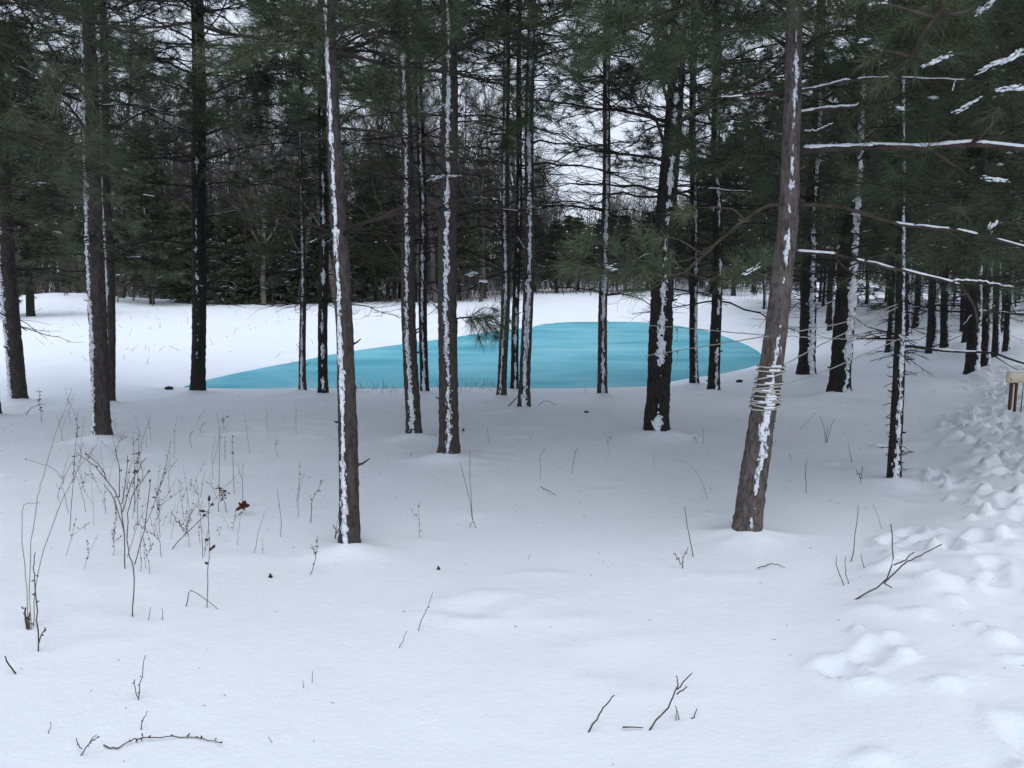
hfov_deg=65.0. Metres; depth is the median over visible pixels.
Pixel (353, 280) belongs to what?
spruce tree
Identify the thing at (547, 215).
bare tree
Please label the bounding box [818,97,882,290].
pine tree
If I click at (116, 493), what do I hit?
weed stalk
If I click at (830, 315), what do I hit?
pine tree
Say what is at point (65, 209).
bare tree
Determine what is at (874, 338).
fallen branch
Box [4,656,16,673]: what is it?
stick
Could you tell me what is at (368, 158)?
pine tree
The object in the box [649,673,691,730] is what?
stick
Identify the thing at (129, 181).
bare tree
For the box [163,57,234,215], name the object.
bare tree
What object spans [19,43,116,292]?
bare tree
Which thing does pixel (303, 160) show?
pine tree
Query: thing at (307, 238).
bare tree
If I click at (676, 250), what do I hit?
pine tree
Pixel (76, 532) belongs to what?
weed stalk
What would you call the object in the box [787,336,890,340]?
rope
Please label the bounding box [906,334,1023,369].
tree branch
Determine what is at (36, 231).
pine tree
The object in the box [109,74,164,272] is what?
bare tree
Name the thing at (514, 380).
pine tree
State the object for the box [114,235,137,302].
sapling
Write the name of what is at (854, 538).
stick
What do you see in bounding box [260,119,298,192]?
bare tree
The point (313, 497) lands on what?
weed stalk
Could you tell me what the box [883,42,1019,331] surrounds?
pine tree
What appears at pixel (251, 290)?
bare tree
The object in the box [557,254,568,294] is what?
sapling
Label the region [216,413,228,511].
weed stalk
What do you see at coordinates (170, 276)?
pine tree
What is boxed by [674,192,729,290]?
pine tree
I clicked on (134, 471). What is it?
weed stalk
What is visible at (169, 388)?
stone
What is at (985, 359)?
pine tree
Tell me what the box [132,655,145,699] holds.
weed stalk
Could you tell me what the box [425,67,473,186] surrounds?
bare tree
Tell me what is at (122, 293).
bare tree
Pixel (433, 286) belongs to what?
bare tree
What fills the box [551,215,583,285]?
pine tree
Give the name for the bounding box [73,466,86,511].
weed stalk
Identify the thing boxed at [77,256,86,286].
sapling
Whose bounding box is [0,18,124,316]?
pine tree
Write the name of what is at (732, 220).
pine tree
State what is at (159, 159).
bare tree
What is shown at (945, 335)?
pine tree
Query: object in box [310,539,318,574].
weed stalk
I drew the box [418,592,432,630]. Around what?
weed stalk
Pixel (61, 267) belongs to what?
sapling
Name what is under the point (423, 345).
pine tree
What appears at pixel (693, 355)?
pine tree
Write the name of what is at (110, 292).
pine tree
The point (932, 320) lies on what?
pine tree
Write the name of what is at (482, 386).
shore grass
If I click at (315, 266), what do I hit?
spruce tree
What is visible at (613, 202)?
bare tree
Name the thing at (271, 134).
bare tree
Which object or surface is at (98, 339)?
pine tree
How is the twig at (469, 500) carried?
on the snow ground at (542, 637)
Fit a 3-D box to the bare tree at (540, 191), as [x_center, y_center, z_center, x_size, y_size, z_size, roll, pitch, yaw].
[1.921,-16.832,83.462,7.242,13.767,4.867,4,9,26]
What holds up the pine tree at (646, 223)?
on the snow ground at (542, 637)
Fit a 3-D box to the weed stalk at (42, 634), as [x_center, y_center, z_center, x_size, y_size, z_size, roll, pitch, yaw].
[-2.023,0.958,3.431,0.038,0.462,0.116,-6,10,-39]
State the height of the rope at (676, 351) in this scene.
0.481 m
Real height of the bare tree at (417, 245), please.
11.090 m
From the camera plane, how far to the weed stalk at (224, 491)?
5.54 m
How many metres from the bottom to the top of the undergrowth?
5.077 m
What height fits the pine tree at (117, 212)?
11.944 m
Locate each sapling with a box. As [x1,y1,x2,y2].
[55,259,70,295]
[63,224,85,292]
[63,262,76,292]
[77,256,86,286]
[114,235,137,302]
[119,225,157,300]
[146,266,161,304]
[174,267,190,294]
[265,245,281,303]
[534,240,546,293]
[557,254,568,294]
[579,244,598,295]
[614,241,633,296]
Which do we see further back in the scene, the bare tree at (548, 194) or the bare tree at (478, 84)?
the bare tree at (548, 194)
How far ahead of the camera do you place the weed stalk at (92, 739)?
2.71 m
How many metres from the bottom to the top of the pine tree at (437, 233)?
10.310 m
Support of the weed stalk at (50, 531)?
on the snow ground at (542, 637)
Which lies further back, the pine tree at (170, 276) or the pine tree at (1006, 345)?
the pine tree at (170, 276)
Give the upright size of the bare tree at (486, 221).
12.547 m
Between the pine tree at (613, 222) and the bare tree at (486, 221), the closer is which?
the bare tree at (486, 221)
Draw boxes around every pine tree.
[0,0,160,398]
[0,0,160,413]
[0,0,210,342]
[0,0,258,400]
[0,0,303,434]
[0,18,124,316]
[11,146,74,275]
[18,0,364,390]
[21,123,85,288]
[47,0,622,543]
[73,136,150,288]
[110,122,191,303]
[158,0,469,392]
[163,109,220,257]
[216,0,399,389]
[229,0,560,433]
[270,0,627,453]
[281,0,543,390]
[282,102,346,270]
[349,166,400,301]
[350,132,389,260]
[375,153,415,298]
[378,173,437,301]
[399,0,694,406]
[422,0,620,394]
[427,152,468,293]
[429,169,491,300]
[434,0,635,388]
[457,162,521,297]
[480,0,883,430]
[480,213,545,284]
[494,0,731,392]
[513,213,554,291]
[535,220,582,292]
[545,0,1023,531]
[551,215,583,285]
[562,217,599,290]
[567,0,863,389]
[569,219,625,281]
[570,0,812,382]
[597,214,622,283]
[611,214,645,288]
[623,213,654,288]
[637,205,706,279]
[670,0,1023,392]
[674,137,747,286]
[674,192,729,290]
[675,0,1023,477]
[678,0,993,374]
[679,157,711,286]
[687,121,762,295]
[687,175,746,288]
[723,133,773,291]
[729,73,829,283]
[732,147,798,308]
[740,107,823,298]
[741,150,828,306]
[741,163,800,291]
[748,160,798,285]
[772,89,844,285]
[793,88,878,323]
[794,112,846,305]
[796,56,885,330]
[796,129,828,301]
[804,0,1023,320]
[818,0,962,352]
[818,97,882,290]
[818,131,875,283]
[821,0,1023,347]
[825,0,1023,353]
[841,4,954,335]
[857,0,1023,374]
[859,105,884,303]
[864,79,954,327]
[868,0,1023,366]
[873,112,928,317]
[879,3,1023,357]
[882,3,1023,351]
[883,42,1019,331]
[885,17,1022,342]
[951,17,1020,332]
[958,0,1023,92]
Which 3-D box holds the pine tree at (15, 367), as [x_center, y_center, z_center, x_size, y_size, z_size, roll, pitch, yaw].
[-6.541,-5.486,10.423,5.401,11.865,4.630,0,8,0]
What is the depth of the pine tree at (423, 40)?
4.42 m
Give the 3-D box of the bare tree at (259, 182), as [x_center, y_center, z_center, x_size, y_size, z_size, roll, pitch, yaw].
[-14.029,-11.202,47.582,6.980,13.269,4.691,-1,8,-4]
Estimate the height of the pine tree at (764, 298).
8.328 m
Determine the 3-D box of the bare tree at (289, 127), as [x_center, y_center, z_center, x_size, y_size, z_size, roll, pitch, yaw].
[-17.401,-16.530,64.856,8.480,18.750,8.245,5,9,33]
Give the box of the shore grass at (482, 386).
[336,377,594,394]
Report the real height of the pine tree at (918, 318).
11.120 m
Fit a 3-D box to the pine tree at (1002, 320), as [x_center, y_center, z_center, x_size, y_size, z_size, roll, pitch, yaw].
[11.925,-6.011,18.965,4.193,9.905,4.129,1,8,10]
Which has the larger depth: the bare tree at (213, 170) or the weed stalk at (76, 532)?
the bare tree at (213, 170)
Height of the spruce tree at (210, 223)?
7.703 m
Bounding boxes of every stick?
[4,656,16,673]
[588,695,614,732]
[622,726,642,727]
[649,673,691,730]
[684,507,693,556]
[851,513,857,561]
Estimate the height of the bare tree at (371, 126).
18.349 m
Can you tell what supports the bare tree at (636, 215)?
on the snow ground at (542, 637)
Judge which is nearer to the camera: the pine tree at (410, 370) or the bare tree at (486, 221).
the pine tree at (410, 370)
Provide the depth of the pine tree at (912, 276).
27.85 m
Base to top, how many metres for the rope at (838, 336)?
0.343 m
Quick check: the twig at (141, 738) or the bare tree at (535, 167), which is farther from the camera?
the bare tree at (535, 167)
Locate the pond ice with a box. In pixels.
[185,322,760,388]
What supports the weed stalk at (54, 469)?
on the snow ground at (542, 637)
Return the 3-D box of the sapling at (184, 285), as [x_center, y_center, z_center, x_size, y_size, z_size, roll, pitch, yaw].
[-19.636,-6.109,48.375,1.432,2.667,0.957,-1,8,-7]
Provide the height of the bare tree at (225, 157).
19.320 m
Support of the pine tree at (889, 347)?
on the snow ground at (542, 637)
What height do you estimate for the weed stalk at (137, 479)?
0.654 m
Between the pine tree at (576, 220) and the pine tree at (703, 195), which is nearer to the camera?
the pine tree at (703, 195)
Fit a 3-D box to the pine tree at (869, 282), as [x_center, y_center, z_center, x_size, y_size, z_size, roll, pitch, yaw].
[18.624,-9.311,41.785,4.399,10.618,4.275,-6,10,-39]
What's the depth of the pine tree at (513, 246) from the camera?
62.69 m
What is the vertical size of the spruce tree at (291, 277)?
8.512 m
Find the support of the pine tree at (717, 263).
on the snow ground at (542, 637)
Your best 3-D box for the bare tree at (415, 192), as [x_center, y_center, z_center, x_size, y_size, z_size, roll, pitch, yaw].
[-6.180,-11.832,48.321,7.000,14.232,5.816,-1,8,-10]
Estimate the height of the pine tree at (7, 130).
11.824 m
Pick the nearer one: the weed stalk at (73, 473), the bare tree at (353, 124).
the weed stalk at (73, 473)
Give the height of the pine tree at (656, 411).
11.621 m
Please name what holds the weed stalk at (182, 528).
on the snow ground at (542, 637)
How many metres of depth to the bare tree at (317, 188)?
53.81 m
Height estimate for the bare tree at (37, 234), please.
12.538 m
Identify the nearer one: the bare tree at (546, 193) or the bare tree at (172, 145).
the bare tree at (172, 145)
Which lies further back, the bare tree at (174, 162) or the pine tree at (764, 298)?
the bare tree at (174, 162)
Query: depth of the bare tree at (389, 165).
54.76 m
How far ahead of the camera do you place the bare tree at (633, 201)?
88.83 m
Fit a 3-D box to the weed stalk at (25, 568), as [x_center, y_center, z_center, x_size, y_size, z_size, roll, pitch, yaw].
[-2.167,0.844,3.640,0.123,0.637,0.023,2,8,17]
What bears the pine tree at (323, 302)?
on the snow ground at (542, 637)
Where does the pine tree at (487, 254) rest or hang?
on the snow ground at (542, 637)
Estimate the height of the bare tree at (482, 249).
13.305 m
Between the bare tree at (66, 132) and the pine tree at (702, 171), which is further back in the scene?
the pine tree at (702, 171)
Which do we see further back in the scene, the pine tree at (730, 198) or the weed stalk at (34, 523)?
the pine tree at (730, 198)
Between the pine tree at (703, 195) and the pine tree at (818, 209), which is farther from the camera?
the pine tree at (703, 195)
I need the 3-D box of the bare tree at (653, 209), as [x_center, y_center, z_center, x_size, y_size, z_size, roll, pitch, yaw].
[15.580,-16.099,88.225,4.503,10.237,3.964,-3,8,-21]
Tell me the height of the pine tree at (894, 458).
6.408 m
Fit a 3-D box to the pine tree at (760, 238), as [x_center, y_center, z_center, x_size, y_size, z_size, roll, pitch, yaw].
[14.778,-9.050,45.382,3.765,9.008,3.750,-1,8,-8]
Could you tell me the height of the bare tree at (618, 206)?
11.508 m
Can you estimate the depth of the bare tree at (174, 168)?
54.45 m
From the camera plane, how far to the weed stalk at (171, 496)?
5.21 m
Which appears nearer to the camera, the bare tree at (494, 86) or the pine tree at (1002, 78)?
the pine tree at (1002, 78)
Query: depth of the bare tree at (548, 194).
82.48 m
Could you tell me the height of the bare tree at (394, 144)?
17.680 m
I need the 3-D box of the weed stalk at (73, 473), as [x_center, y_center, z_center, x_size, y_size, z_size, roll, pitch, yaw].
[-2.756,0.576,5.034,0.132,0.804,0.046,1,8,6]
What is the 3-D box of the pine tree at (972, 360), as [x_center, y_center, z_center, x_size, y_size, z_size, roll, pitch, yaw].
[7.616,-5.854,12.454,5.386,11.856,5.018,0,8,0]
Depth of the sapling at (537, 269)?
62.78 m
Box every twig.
[103,733,221,748]
[460,464,475,527]
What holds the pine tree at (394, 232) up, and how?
on the snow ground at (542, 637)
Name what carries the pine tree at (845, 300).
on the snow ground at (542, 637)
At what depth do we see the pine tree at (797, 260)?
28.98 m
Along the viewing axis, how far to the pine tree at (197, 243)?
11.48 m
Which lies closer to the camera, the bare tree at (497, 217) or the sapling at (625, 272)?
the sapling at (625, 272)
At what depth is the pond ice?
20.82 m
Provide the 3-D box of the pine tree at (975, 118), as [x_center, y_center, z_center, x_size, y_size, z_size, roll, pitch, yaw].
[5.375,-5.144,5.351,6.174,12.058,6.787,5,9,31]
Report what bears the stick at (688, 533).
on the snow ground at (542, 637)
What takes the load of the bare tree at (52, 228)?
on the snow ground at (542, 637)
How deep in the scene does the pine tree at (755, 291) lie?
32.45 m
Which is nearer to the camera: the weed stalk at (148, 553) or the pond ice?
the weed stalk at (148, 553)
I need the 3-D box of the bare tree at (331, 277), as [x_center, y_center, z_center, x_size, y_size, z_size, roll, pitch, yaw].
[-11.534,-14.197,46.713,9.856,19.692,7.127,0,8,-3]
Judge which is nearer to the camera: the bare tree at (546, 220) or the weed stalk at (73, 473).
the weed stalk at (73, 473)
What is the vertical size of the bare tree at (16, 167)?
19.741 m
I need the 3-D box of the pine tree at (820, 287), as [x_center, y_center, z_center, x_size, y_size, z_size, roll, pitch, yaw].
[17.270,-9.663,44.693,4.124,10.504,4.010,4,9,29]
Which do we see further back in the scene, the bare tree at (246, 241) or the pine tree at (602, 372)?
the bare tree at (246, 241)
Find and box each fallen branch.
[855,524,941,599]
[856,333,893,345]
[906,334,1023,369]
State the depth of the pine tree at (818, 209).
35.28 m
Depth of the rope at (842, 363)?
5.87 m
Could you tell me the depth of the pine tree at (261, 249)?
11.74 m
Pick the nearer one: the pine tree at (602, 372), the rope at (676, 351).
the rope at (676, 351)
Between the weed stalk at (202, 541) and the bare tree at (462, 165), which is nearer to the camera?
the weed stalk at (202, 541)
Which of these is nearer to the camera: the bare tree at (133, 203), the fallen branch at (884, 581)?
the fallen branch at (884, 581)
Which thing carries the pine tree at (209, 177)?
on the snow ground at (542, 637)
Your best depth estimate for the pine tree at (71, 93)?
9.24 m
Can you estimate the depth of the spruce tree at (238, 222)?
53.47 m
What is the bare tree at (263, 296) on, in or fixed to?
on the snow ground at (542, 637)
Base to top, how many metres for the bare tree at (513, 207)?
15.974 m
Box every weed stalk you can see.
[21,606,32,629]
[22,503,34,616]
[25,455,76,483]
[29,389,71,629]
[31,552,45,651]
[33,445,96,625]
[37,391,42,421]
[66,515,90,554]
[69,415,79,530]
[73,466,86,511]
[76,448,145,568]
[76,734,98,755]
[126,470,150,616]
[132,436,135,511]
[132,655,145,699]
[135,437,140,522]
[143,442,170,527]
[143,538,153,572]
[155,481,180,521]
[171,512,209,548]
[186,590,217,608]
[200,495,215,604]
[200,506,202,557]
[215,487,229,511]
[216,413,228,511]
[231,436,234,493]
[237,463,243,511]
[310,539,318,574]
[311,480,323,517]
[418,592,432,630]
[673,548,687,567]
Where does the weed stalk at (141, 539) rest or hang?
on the snow ground at (542, 637)
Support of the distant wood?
on the snow ground at (542, 637)
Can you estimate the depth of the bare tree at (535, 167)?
70.22 m
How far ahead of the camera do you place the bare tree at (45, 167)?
58.19 m
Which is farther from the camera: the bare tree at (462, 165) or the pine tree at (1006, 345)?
the bare tree at (462, 165)
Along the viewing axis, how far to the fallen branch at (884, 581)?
3.88 m
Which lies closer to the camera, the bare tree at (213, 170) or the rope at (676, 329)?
the rope at (676, 329)
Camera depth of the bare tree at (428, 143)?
51.20 m
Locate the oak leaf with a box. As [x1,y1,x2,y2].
[235,500,249,510]
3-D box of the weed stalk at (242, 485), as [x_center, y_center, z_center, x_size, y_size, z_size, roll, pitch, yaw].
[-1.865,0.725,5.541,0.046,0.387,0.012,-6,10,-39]
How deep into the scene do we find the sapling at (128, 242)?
46.76 m
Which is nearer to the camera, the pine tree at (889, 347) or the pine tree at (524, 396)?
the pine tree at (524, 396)
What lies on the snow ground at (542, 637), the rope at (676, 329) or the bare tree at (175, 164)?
the bare tree at (175, 164)
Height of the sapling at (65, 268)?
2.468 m
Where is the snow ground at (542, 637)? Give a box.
[0,277,1023,767]
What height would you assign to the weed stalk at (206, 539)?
0.596 m
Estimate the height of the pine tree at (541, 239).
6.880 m
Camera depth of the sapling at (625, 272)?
59.76 m
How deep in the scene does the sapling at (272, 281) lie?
47.53 m
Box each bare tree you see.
[5,12,44,294]
[10,159,70,293]
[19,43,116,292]
[25,99,78,273]
[27,36,82,292]
[31,111,83,292]
[71,1,191,297]
[74,108,179,296]
[97,24,191,286]
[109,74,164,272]
[115,89,210,293]
[131,62,209,212]
[139,83,187,266]
[145,95,190,262]
[150,86,220,261]
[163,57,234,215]
[183,66,278,243]
[183,80,245,205]
[189,90,274,296]
[190,121,231,243]
[206,61,284,197]
[206,89,235,239]
[207,55,327,299]
[208,17,308,304]
[213,85,306,298]
[240,1,391,304]
[253,72,371,302]
[260,106,298,195]
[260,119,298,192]
[274,76,313,287]
[274,119,329,302]
[280,101,347,267]
[338,34,440,269]
[341,96,391,291]
[343,52,398,222]
[344,44,431,298]
[348,76,400,298]
[355,79,441,194]
[355,99,466,302]
[359,117,432,248]
[360,18,491,291]
[366,44,469,302]
[385,117,464,304]
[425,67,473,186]
[431,72,492,286]
[434,92,515,301]
[436,124,492,274]
[457,78,512,297]
[459,50,549,296]
[463,152,496,287]
[467,86,576,290]
[475,77,557,265]
[488,152,545,289]
[513,154,565,244]
[534,142,567,282]
[534,155,563,284]
[534,172,564,281]
[537,192,557,260]
[543,190,571,281]
[593,183,623,242]
[610,184,636,287]
[610,187,633,248]
[621,176,648,240]
[621,190,645,283]
[621,197,633,223]
[630,163,657,252]
[640,193,656,229]
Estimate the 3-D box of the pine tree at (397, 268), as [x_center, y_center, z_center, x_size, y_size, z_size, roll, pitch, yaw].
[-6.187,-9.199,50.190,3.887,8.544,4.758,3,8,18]
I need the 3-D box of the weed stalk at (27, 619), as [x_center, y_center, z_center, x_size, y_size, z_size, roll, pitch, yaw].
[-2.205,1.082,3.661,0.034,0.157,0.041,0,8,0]
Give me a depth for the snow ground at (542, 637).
4.45 m
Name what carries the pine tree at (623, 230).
on the snow ground at (542, 637)
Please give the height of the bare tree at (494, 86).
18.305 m
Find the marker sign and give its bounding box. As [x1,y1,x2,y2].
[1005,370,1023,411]
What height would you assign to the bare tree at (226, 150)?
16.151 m
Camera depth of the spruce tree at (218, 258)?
47.51 m
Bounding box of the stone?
[164,386,173,389]
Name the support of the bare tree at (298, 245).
on the snow ground at (542, 637)
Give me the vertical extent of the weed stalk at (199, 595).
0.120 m
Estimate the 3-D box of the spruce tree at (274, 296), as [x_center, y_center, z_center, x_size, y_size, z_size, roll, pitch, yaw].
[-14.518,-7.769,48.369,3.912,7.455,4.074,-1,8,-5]
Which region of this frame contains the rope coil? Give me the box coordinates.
[748,364,785,410]
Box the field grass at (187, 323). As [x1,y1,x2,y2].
[34,308,361,362]
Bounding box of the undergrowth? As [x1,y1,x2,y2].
[17,242,799,302]
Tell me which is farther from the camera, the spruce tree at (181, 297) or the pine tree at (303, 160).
the pine tree at (303, 160)
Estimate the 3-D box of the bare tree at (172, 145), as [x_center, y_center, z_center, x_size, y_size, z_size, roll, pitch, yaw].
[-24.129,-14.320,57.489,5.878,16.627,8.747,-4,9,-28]
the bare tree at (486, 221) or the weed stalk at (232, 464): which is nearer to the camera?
the weed stalk at (232, 464)
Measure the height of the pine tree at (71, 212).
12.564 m
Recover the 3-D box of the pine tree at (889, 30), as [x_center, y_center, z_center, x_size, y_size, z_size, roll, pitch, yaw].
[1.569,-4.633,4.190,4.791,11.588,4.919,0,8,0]
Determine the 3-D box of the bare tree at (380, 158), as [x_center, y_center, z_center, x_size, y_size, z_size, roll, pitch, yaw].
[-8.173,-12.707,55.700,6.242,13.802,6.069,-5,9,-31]
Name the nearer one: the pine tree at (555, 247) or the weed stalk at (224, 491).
the weed stalk at (224, 491)
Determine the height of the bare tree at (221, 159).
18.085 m
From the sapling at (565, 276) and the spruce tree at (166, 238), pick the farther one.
the sapling at (565, 276)
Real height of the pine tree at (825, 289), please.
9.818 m
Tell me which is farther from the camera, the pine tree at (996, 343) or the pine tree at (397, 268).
the pine tree at (397, 268)
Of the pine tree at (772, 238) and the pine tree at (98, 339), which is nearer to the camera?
the pine tree at (98, 339)
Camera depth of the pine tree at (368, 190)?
50.77 m
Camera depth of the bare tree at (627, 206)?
93.64 m
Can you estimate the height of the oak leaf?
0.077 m
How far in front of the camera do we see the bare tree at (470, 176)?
56.52 m
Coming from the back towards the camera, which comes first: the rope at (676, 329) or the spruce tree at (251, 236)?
the spruce tree at (251, 236)
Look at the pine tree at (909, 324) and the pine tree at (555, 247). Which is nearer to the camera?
the pine tree at (909, 324)
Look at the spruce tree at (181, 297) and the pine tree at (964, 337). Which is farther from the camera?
the spruce tree at (181, 297)
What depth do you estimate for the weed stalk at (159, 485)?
5.17 m
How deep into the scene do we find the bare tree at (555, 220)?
77.70 m
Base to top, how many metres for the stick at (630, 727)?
0.008 m
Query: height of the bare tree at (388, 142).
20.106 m
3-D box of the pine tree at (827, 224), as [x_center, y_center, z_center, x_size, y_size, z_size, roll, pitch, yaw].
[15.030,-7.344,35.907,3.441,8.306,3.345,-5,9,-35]
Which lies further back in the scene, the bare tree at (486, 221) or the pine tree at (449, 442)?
the bare tree at (486, 221)
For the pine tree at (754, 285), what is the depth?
61.34 m
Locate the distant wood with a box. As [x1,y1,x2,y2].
[20,126,961,283]
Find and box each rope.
[645,335,769,362]
[650,325,764,341]
[784,307,897,364]
[784,339,898,384]
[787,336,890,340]
[788,304,897,332]
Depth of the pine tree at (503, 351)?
11.09 m
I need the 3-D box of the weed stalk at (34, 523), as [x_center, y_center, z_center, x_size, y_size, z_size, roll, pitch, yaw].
[-2.080,0.586,3.640,0.249,1.145,0.045,-2,8,-14]
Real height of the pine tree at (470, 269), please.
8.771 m
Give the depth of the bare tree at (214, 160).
68.07 m
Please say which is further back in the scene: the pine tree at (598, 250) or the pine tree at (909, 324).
the pine tree at (598, 250)
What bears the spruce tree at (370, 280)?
on the snow ground at (542, 637)
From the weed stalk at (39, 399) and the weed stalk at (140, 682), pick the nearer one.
the weed stalk at (140, 682)
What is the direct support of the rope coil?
attached to the pine tree at (889, 30)
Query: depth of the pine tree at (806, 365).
13.52 m
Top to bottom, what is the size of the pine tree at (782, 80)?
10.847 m
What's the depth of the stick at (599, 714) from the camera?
2.89 m
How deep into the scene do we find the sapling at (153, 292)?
44.19 m
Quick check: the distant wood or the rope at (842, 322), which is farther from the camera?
the distant wood
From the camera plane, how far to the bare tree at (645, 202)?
76.39 m
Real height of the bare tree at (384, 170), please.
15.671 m
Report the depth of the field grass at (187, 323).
26.83 m
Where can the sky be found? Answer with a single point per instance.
(617, 134)
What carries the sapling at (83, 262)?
on the snow ground at (542, 637)
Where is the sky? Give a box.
[0,0,1022,275]
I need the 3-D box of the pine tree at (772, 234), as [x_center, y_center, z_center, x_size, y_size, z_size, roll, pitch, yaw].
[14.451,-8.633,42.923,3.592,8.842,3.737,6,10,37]
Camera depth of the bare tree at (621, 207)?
75.34 m
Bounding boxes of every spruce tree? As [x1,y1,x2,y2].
[137,200,185,298]
[158,206,213,303]
[182,194,235,300]
[206,195,258,304]
[214,187,280,302]
[218,179,255,290]
[239,192,299,304]
[268,171,299,286]
[268,184,329,302]
[284,204,353,303]
[314,199,373,302]
[350,194,394,301]
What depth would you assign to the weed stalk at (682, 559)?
4.46 m
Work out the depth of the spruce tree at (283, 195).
54.36 m

